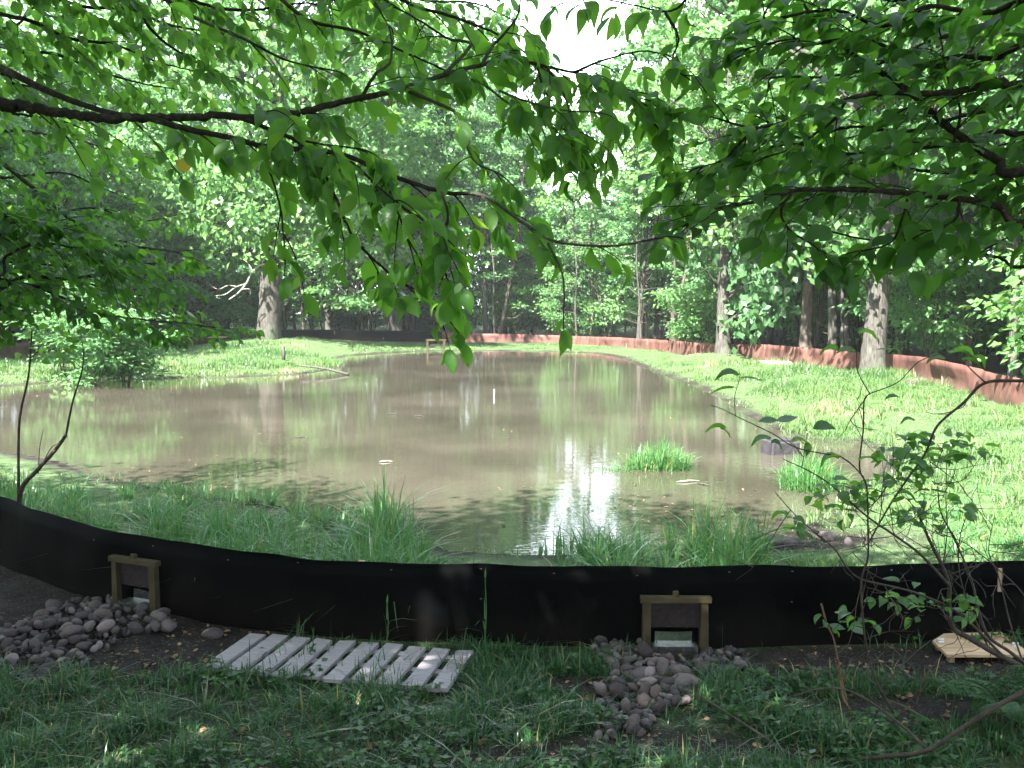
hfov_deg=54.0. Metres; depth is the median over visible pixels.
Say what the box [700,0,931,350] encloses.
tree
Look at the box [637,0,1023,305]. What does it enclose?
tree
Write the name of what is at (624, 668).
cobble
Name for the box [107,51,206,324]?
tree
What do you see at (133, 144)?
tree
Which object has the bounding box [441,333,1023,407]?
silt fence
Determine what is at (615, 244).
tree
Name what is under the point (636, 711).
cobble
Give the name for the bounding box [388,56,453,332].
tree
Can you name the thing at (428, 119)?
tree
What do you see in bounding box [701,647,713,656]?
cobble
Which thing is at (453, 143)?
tree
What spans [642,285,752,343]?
shrub
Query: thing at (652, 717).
cobble
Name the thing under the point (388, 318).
tree
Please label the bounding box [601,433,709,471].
grass tuft
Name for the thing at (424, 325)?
shrub
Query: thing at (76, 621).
cobble
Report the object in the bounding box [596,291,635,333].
shrub
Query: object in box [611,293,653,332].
shrub
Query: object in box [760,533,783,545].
rock
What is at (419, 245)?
tree
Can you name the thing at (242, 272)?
tree
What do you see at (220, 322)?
shrub
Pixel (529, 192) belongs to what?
tree
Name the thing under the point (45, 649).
cobble
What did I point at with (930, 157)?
tree
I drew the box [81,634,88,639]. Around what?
cobble
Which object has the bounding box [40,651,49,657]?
cobble
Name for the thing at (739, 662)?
cobble
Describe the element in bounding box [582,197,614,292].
tree
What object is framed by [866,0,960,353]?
tree
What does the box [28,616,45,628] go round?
cobble
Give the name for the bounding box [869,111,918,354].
tree
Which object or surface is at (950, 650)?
plywood cover
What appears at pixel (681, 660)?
cobble
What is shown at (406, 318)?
tree
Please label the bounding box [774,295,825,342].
shrub
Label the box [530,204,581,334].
tree
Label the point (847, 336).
tree
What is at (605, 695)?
cobble
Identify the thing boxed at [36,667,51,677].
cobble
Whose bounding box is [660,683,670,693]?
cobble
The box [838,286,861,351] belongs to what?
tree
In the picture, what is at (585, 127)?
tree
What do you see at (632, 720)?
cobble
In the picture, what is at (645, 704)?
cobble
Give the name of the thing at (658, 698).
cobble
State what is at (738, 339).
shrub
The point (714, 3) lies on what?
tree
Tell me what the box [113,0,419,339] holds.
tree
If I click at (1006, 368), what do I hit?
tree
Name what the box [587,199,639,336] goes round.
tree
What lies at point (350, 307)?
tree
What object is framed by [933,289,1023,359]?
shrub
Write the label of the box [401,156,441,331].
tree
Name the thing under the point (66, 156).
tree
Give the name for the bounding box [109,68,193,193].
tree
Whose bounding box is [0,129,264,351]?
tree
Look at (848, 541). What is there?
rock
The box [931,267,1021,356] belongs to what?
shrub
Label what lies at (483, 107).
tree
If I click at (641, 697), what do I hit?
cobble
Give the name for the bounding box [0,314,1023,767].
ground
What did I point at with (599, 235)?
tree
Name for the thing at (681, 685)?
cobble
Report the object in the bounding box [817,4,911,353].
tree
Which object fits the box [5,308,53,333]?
shrub
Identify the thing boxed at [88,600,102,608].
cobble
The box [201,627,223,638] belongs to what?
cobble
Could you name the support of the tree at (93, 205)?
on the ground at (22, 596)
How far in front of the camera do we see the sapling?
7.57 m
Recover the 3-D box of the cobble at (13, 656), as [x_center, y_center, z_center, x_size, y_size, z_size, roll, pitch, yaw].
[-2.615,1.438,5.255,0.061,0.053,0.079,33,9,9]
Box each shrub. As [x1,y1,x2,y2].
[0,256,20,340]
[0,266,109,375]
[0,307,52,341]
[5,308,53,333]
[18,307,175,389]
[54,304,187,383]
[83,236,167,324]
[117,274,152,310]
[151,299,216,332]
[202,299,230,326]
[226,282,249,330]
[230,293,297,329]
[255,300,300,327]
[281,262,341,329]
[305,307,334,329]
[314,291,383,329]
[318,271,377,320]
[367,311,386,329]
[385,301,451,331]
[433,266,480,323]
[441,308,473,332]
[467,266,520,333]
[487,274,538,333]
[507,253,572,334]
[507,308,554,334]
[512,277,547,333]
[530,265,588,332]
[535,292,605,333]
[558,233,663,336]
[571,308,627,336]
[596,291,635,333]
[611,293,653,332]
[632,296,676,326]
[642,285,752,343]
[648,307,676,332]
[656,276,734,339]
[661,262,765,331]
[715,308,753,343]
[749,321,788,335]
[766,299,792,342]
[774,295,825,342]
[780,284,866,349]
[789,264,866,348]
[830,223,954,354]
[849,318,863,347]
[850,292,900,338]
[862,255,1002,356]
[924,158,1023,355]
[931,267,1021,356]
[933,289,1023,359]
[956,218,1023,333]
[967,197,1023,374]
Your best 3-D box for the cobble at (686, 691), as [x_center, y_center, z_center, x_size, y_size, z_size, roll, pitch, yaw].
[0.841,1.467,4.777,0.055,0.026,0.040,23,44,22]
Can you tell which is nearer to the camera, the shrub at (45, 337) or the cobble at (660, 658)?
the cobble at (660, 658)
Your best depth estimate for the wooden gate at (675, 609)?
5.42 m
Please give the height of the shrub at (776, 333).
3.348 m
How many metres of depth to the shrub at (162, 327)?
43.44 m
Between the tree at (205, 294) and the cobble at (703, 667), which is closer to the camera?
the cobble at (703, 667)
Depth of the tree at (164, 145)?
41.09 m
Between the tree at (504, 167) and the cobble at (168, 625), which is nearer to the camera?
the cobble at (168, 625)
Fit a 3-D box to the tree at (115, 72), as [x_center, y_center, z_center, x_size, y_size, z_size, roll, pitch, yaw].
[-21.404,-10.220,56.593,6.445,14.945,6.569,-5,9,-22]
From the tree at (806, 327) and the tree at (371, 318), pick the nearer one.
the tree at (806, 327)
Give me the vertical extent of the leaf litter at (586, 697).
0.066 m
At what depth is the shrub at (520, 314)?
51.95 m
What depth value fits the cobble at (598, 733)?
4.38 m
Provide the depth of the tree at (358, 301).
48.28 m
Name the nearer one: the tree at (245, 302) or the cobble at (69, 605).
the cobble at (69, 605)
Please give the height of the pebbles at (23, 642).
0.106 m
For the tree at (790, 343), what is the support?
on the ground at (22, 596)
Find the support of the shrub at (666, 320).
on the ground at (22, 596)
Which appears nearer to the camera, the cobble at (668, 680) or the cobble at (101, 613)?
the cobble at (668, 680)
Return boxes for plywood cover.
[932,632,1023,662]
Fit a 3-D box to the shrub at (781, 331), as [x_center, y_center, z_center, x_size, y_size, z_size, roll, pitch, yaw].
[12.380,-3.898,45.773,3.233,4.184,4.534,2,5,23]
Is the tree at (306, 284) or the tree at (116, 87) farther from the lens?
the tree at (306, 284)
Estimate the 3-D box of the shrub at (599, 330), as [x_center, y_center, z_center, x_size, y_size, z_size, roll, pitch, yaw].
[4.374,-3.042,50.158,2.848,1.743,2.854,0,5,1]
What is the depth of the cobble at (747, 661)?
5.22 m
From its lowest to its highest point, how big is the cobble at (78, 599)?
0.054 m
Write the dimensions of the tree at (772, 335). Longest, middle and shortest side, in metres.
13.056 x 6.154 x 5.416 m
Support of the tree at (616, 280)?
on the ground at (22, 596)
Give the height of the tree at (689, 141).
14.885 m
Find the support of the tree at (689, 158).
on the ground at (22, 596)
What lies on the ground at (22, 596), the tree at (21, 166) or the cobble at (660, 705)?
the tree at (21, 166)
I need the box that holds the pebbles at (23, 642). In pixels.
[0,596,176,680]
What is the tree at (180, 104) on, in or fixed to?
on the ground at (22, 596)
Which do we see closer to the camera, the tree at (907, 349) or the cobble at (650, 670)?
the cobble at (650, 670)
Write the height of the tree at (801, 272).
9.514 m
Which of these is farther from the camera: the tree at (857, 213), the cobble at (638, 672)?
the tree at (857, 213)
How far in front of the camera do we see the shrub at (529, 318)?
53.19 m
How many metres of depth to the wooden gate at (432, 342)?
38.92 m
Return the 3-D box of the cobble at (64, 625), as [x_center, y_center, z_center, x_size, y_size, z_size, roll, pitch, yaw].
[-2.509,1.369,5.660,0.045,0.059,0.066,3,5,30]
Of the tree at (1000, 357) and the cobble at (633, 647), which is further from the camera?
the tree at (1000, 357)
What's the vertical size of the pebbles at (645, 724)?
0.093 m
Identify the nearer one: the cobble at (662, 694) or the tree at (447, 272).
the cobble at (662, 694)
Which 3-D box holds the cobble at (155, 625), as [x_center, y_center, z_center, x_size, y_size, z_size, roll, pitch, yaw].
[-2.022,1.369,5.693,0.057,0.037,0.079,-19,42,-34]
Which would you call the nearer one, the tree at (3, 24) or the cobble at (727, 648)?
the cobble at (727, 648)
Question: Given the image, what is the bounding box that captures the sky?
[0,0,993,313]
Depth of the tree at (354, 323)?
51.37 m
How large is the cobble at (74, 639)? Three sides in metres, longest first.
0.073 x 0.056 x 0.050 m
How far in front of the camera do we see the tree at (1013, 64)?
19.38 m
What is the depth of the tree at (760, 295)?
30.00 m
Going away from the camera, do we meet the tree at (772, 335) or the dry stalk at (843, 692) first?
the dry stalk at (843, 692)
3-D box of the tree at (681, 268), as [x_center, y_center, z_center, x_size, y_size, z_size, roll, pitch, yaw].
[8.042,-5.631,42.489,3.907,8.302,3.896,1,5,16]
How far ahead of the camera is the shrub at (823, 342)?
34.17 m
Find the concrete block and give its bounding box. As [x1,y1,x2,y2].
[760,437,799,454]
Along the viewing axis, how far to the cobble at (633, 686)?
4.83 m
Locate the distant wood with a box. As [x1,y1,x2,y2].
[0,0,993,323]
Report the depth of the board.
25.48 m
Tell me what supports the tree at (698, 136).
on the ground at (22, 596)
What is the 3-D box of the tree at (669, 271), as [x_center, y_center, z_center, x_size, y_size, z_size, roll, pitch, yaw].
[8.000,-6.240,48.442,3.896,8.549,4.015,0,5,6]
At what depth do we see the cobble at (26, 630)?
5.62 m
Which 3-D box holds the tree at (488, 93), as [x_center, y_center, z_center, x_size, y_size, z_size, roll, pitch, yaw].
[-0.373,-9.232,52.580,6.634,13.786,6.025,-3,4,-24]
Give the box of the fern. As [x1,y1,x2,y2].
[933,665,1023,733]
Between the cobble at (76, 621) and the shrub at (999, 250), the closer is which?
the cobble at (76, 621)
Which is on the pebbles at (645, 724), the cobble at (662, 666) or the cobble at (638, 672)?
the cobble at (638, 672)
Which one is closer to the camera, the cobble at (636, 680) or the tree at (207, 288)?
the cobble at (636, 680)
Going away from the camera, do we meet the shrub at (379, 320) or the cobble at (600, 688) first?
the cobble at (600, 688)
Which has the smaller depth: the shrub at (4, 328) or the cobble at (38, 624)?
the cobble at (38, 624)
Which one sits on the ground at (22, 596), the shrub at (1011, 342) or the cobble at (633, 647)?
the shrub at (1011, 342)
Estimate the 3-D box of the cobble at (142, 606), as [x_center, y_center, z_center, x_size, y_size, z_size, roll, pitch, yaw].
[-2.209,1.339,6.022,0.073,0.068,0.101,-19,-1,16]
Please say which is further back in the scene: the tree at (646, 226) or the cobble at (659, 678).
the tree at (646, 226)
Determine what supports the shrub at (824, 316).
on the ground at (22, 596)
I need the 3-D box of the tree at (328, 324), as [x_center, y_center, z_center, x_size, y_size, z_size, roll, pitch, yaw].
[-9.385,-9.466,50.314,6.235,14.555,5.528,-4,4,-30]
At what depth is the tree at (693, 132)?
39.97 m
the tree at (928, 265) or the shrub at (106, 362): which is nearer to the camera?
the shrub at (106, 362)
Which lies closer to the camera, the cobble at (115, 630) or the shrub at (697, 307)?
the cobble at (115, 630)
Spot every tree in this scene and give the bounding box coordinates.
[0,0,560,174]
[0,0,717,374]
[0,9,109,336]
[0,18,30,200]
[0,40,45,215]
[0,79,26,205]
[0,111,131,339]
[0,118,19,258]
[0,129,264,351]
[0,143,134,312]
[1,31,46,342]
[2,33,67,341]
[4,124,169,308]
[10,169,104,338]
[13,195,130,337]
[18,18,153,237]
[56,76,136,226]
[70,106,225,333]
[87,75,159,238]
[89,3,191,147]
[101,65,140,300]
[105,79,198,329]
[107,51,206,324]
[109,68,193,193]
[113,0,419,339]
[122,197,225,328]
[126,85,200,330]
[135,158,259,324]
[151,61,222,192]
[160,190,253,320]
[173,92,252,328]
[181,30,263,328]
[188,220,257,328]
[211,216,259,328]
[218,212,256,301]
[229,144,292,329]
[230,147,304,303]
[233,210,308,317]
[245,133,295,329]
[265,45,359,329]
[281,197,363,329]
[285,55,327,329]
[289,30,348,329]
[289,216,322,329]
[292,188,404,329]
[295,79,365,329]
[308,204,375,329]
[312,0,468,330]
[323,233,363,329]
[340,98,415,330]
[353,205,457,330]
[356,163,380,329]
[358,20,495,330]
[358,176,374,329]
[361,94,439,239]
[370,130,454,330]
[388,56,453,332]
[394,173,498,331]
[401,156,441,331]
[410,164,466,330]
[416,98,495,317]
[425,42,494,271]
[427,106,526,333]
[440,6,547,333]
[448,77,549,333]
[452,160,526,333]
[459,148,524,333]
[467,116,538,332]
[468,255,531,333]
[469,104,552,333]
[477,241,545,333]
[478,55,577,333]
[484,95,562,272]
[485,157,528,315]
[509,188,607,334]
[519,198,572,334]
[525,152,603,335]
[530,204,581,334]
[551,101,625,336]
[559,240,621,336]
[567,205,611,336]
[580,204,616,333]
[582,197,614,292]
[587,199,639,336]
[588,0,699,339]
[594,111,661,338]
[594,233,677,325]
[597,139,692,338]
[598,150,676,338]
[604,90,691,325]
[610,170,644,335]
[615,0,816,354]
[626,0,725,179]
[629,203,700,336]
[634,76,690,339]
[636,28,706,340]
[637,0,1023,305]
[640,222,704,315]
[646,96,706,317]
[658,156,737,340]
[659,85,705,340]
[669,133,769,335]
[673,0,749,343]
[681,121,754,343]
[682,82,736,292]
[685,0,868,324]
[687,0,756,330]
[692,55,774,343]
[692,218,781,332]
[698,0,1023,369]
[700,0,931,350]
[701,132,752,343]
[703,0,787,343]
[703,0,895,347]
[704,122,771,343]
[732,142,827,346]
[736,241,788,344]
[763,0,873,351]
[770,327,774,343]
[771,271,788,345]
[781,232,822,320]
[785,67,862,348]
[787,305,792,346]
[798,2,959,353]
[800,91,861,347]
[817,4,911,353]
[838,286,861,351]
[848,0,1023,377]
[865,180,995,319]
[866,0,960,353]
[866,47,999,360]
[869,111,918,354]
[905,302,915,353]
[908,26,1023,366]
[917,206,992,359]
[965,72,1023,324]
[966,73,1023,369]
[970,250,995,270]
[985,206,1021,356]
[990,9,1023,210]
[996,254,1002,359]
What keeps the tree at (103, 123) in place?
on the ground at (22, 596)
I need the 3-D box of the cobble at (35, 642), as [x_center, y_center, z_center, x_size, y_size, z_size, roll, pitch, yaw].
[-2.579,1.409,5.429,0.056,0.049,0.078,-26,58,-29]
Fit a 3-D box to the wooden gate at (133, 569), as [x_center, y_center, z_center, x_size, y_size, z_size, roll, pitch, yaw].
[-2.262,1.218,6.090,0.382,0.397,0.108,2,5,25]
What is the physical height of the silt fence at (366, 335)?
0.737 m
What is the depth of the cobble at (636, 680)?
4.91 m
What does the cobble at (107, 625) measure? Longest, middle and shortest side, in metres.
0.109 x 0.073 x 0.063 m
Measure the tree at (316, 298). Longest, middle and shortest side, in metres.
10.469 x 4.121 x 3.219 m
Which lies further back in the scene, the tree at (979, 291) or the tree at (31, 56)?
the tree at (979, 291)
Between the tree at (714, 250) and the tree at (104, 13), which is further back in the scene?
the tree at (104, 13)
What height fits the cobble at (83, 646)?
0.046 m
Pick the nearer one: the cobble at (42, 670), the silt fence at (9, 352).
the cobble at (42, 670)
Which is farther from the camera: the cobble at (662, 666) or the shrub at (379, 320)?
the shrub at (379, 320)
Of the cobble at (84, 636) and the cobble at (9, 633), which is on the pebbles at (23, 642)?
the cobble at (9, 633)
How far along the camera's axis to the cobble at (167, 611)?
5.89 m
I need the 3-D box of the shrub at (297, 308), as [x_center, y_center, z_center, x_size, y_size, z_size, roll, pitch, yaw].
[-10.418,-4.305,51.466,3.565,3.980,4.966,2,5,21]
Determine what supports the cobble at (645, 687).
on the ground at (22, 596)
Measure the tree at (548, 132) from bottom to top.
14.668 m
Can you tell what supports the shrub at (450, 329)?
on the ground at (22, 596)
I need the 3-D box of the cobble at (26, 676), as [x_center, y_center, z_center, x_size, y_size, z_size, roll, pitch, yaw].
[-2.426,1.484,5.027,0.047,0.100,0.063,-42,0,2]
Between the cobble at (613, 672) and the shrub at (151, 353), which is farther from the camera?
the shrub at (151, 353)
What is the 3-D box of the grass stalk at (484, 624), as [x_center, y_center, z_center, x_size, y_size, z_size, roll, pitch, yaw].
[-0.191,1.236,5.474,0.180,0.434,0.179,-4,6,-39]
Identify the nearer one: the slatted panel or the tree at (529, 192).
the slatted panel
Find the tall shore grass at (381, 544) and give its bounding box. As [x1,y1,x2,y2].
[0,460,1023,630]
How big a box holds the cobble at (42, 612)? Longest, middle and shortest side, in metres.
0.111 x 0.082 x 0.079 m
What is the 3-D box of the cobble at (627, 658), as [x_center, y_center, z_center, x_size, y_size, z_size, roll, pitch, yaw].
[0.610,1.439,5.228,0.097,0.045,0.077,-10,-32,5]
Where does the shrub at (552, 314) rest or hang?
on the ground at (22, 596)
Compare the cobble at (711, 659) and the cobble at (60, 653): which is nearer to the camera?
the cobble at (711, 659)
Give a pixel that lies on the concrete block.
(768, 447)
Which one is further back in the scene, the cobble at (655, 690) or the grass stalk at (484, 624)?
the grass stalk at (484, 624)
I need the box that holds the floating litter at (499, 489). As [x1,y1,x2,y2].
[37,395,785,544]
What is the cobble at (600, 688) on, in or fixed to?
on the ground at (22, 596)
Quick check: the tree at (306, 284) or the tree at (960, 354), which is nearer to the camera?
the tree at (960, 354)
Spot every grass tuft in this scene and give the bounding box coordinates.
[591,461,635,471]
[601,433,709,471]
[752,442,870,492]
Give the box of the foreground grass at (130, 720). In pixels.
[0,610,1023,767]
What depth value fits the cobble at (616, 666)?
5.10 m
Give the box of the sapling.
[15,316,101,503]
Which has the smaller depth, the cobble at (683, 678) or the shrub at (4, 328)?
the cobble at (683, 678)
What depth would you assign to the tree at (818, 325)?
31.24 m
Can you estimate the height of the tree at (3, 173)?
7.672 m
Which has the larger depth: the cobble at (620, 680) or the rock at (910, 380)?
the rock at (910, 380)
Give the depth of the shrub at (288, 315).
52.62 m
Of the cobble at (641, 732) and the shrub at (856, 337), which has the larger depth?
the shrub at (856, 337)
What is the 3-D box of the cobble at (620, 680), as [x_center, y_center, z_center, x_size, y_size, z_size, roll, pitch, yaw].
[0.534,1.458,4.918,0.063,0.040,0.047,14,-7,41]
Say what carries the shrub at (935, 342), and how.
on the ground at (22, 596)
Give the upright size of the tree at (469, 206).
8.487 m
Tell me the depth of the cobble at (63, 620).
5.75 m
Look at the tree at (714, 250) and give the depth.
40.94 m
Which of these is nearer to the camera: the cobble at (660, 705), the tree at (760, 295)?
the cobble at (660, 705)
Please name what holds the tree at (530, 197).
on the ground at (22, 596)
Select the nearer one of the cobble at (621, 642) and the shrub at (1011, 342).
the cobble at (621, 642)
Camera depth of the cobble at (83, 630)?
5.60 m
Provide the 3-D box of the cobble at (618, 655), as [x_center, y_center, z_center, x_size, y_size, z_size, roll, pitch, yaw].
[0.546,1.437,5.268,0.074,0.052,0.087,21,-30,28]
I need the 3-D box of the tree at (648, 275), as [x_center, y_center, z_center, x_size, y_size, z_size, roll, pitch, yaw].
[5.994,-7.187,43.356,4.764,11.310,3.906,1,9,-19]
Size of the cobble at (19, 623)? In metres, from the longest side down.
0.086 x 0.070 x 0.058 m
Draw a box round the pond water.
[0,351,887,557]
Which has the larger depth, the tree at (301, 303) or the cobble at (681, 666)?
the tree at (301, 303)
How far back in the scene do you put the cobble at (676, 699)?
4.66 m
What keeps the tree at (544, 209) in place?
on the ground at (22, 596)
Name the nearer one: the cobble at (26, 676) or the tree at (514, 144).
the cobble at (26, 676)
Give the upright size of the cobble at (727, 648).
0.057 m
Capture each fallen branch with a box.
[299,365,348,374]
[697,687,1023,763]
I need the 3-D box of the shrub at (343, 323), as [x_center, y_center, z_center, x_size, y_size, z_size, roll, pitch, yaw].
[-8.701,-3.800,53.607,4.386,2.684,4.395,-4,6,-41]
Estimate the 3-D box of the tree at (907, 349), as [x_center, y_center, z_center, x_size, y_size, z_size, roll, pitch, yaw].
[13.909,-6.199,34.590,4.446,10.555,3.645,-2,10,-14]
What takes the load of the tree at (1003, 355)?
on the ground at (22, 596)
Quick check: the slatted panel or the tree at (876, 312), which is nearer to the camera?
the slatted panel
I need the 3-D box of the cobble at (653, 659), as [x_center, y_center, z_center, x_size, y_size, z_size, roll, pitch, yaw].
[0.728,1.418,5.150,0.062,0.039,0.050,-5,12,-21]
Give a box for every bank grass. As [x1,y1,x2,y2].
[0,335,589,384]
[585,345,968,407]
[757,364,1023,566]
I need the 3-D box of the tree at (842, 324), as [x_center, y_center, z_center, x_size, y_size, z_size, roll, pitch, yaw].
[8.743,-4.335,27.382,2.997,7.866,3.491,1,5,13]
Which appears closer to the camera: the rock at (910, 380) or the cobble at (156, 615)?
the cobble at (156, 615)
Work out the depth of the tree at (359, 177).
50.11 m
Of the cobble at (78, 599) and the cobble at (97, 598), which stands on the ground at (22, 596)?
the cobble at (97, 598)
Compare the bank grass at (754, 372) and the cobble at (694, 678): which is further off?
the bank grass at (754, 372)
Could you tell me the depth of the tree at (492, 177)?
48.36 m
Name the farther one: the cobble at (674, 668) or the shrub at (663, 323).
the shrub at (663, 323)
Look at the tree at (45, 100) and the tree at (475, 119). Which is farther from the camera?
the tree at (475, 119)
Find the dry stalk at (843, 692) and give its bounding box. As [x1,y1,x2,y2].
[820,603,851,723]
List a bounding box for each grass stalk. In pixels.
[384,595,411,642]
[467,569,486,643]
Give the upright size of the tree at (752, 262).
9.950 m
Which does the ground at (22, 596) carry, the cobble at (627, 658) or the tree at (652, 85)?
the tree at (652, 85)
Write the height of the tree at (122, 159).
8.097 m
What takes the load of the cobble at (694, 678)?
on the ground at (22, 596)
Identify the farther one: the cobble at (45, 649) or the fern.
the cobble at (45, 649)
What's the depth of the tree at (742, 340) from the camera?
35.20 m
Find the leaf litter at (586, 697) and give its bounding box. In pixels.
[0,616,1022,767]
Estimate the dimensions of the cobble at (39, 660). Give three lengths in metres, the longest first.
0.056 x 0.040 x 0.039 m
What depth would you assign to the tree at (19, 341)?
40.07 m
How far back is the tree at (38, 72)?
40.45 m
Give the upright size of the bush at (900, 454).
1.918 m
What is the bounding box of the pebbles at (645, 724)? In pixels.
[590,638,748,739]
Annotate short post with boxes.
[282,346,285,360]
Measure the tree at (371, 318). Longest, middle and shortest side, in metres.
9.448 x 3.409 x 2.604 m
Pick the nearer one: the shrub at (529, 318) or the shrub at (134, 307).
the shrub at (134, 307)
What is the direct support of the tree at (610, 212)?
on the ground at (22, 596)
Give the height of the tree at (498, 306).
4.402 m
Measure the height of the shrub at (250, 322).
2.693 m
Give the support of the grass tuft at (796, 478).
in the pond water
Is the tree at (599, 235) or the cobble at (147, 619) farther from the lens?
the tree at (599, 235)
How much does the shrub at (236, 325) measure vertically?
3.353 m
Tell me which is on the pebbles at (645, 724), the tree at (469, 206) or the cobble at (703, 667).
the cobble at (703, 667)
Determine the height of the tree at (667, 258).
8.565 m
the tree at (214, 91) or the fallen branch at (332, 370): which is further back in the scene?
the tree at (214, 91)
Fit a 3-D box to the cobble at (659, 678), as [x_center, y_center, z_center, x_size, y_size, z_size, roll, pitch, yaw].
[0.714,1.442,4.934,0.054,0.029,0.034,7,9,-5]
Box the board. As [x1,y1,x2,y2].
[760,361,791,363]
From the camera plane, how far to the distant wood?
74.10 m
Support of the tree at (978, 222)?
on the ground at (22, 596)
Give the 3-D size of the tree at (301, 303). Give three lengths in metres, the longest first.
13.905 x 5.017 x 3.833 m
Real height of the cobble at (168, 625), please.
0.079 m
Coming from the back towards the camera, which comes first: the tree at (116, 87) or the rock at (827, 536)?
the tree at (116, 87)
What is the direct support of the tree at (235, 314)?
on the ground at (22, 596)
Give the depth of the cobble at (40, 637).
5.49 m
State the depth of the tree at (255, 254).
49.19 m
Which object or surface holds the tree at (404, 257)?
on the ground at (22, 596)
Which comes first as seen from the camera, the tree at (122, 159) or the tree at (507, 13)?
the tree at (122, 159)
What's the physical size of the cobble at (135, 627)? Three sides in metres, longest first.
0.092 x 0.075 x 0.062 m
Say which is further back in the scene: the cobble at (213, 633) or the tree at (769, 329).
the tree at (769, 329)
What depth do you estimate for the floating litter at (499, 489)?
10.39 m
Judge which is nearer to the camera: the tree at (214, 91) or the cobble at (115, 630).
the cobble at (115, 630)
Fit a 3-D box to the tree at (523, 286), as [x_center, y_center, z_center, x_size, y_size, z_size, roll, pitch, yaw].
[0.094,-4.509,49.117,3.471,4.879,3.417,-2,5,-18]
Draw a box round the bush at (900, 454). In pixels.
[705,328,1023,721]
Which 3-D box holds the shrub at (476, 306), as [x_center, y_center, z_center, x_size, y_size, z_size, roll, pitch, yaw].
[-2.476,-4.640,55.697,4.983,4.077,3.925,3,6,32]
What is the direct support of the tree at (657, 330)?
on the ground at (22, 596)
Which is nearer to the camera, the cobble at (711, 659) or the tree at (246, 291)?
the cobble at (711, 659)
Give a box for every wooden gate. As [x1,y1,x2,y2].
[108,553,160,612]
[426,339,445,350]
[640,591,711,654]
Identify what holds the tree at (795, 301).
on the ground at (22, 596)
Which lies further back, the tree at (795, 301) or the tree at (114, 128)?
the tree at (114, 128)
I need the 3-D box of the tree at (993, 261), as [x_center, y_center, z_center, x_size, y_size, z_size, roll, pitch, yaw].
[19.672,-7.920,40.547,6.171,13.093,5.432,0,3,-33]
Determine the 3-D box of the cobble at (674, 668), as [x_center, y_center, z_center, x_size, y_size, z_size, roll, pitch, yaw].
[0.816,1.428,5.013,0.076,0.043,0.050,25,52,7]
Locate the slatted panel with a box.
[204,633,473,692]
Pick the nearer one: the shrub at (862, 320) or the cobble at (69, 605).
the cobble at (69, 605)
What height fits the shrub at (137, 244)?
4.080 m
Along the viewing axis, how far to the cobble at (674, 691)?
4.72 m
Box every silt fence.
[0,331,255,359]
[0,496,1023,648]
[282,330,441,340]
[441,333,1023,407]
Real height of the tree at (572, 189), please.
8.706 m
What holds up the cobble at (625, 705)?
on the pebbles at (645, 724)
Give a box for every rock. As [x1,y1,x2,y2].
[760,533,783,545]
[782,537,796,545]
[817,531,833,540]
[844,537,853,545]
[905,378,932,383]
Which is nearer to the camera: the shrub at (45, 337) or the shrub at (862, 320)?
the shrub at (45, 337)
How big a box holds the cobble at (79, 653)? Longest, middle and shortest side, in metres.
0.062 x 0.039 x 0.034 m
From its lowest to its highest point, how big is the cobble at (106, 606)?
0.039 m
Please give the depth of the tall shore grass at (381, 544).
7.66 m
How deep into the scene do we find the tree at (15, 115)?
31.51 m
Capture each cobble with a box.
[0,637,13,649]
[1,629,15,637]
[5,653,18,663]
[14,620,24,628]
[16,627,32,634]
[20,673,34,682]
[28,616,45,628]
[29,638,39,649]
[33,609,49,616]
[34,620,42,628]
[34,633,44,641]
[34,656,44,663]
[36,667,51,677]
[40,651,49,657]
[41,618,57,629]
[41,647,54,657]
[44,661,56,668]
[45,599,62,607]
[46,606,58,613]
[52,649,63,656]
[56,639,67,646]
[60,617,70,623]
[60,622,72,630]
[62,625,81,635]
[63,603,76,610]
[68,634,80,644]
[71,618,82,625]
[74,597,82,602]
[75,651,83,658]
[76,611,93,621]
[76,641,91,650]
[78,625,85,633]
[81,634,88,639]
[83,620,95,631]
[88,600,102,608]
[88,613,99,625]
[91,596,102,601]
[94,608,112,619]
[97,619,115,632]
[99,604,110,608]
[111,626,119,633]
[128,621,142,633]
[135,602,148,611]
[143,616,152,622]
[150,610,166,620]
[150,620,160,631]
[157,607,170,614]
[160,619,176,631]
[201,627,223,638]
[593,681,607,694]
[593,730,602,738]
[594,635,607,645]
[602,692,609,699]
[605,656,619,664]
[609,682,625,696]
[610,669,619,675]
[611,663,619,669]
[612,652,621,660]
[613,645,621,653]
[615,677,625,685]
[618,639,625,646]
[620,665,634,673]
[620,699,630,713]
[621,656,637,664]
[625,714,639,733]
[628,683,637,691]
[629,645,636,650]
[629,666,646,681]
[631,708,640,715]
[633,676,645,684]
[633,727,645,735]
[634,661,641,666]
[636,692,651,705]
[637,641,652,658]
[637,676,656,686]
[639,682,649,694]
[641,700,648,708]
[644,666,655,676]
[648,713,656,722]
[650,656,657,664]
[650,684,661,699]
[652,675,662,680]
[654,701,665,712]
[655,659,668,675]
[656,696,668,711]
[657,657,669,665]
[659,677,674,685]
[659,692,666,697]
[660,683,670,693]
[666,652,674,660]
[669,664,682,674]
[671,689,679,695]
[671,695,681,704]
[674,673,692,685]
[677,664,691,672]
[677,683,686,688]
[679,697,687,704]
[680,656,685,662]
[684,688,692,693]
[687,673,698,686]
[692,665,699,675]
[699,664,707,675]
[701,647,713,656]
[704,657,716,662]
[724,645,731,654]
[733,659,747,668]
[741,658,751,667]
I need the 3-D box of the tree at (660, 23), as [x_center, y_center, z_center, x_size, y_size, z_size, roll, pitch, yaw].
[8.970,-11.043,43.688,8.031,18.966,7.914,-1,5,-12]

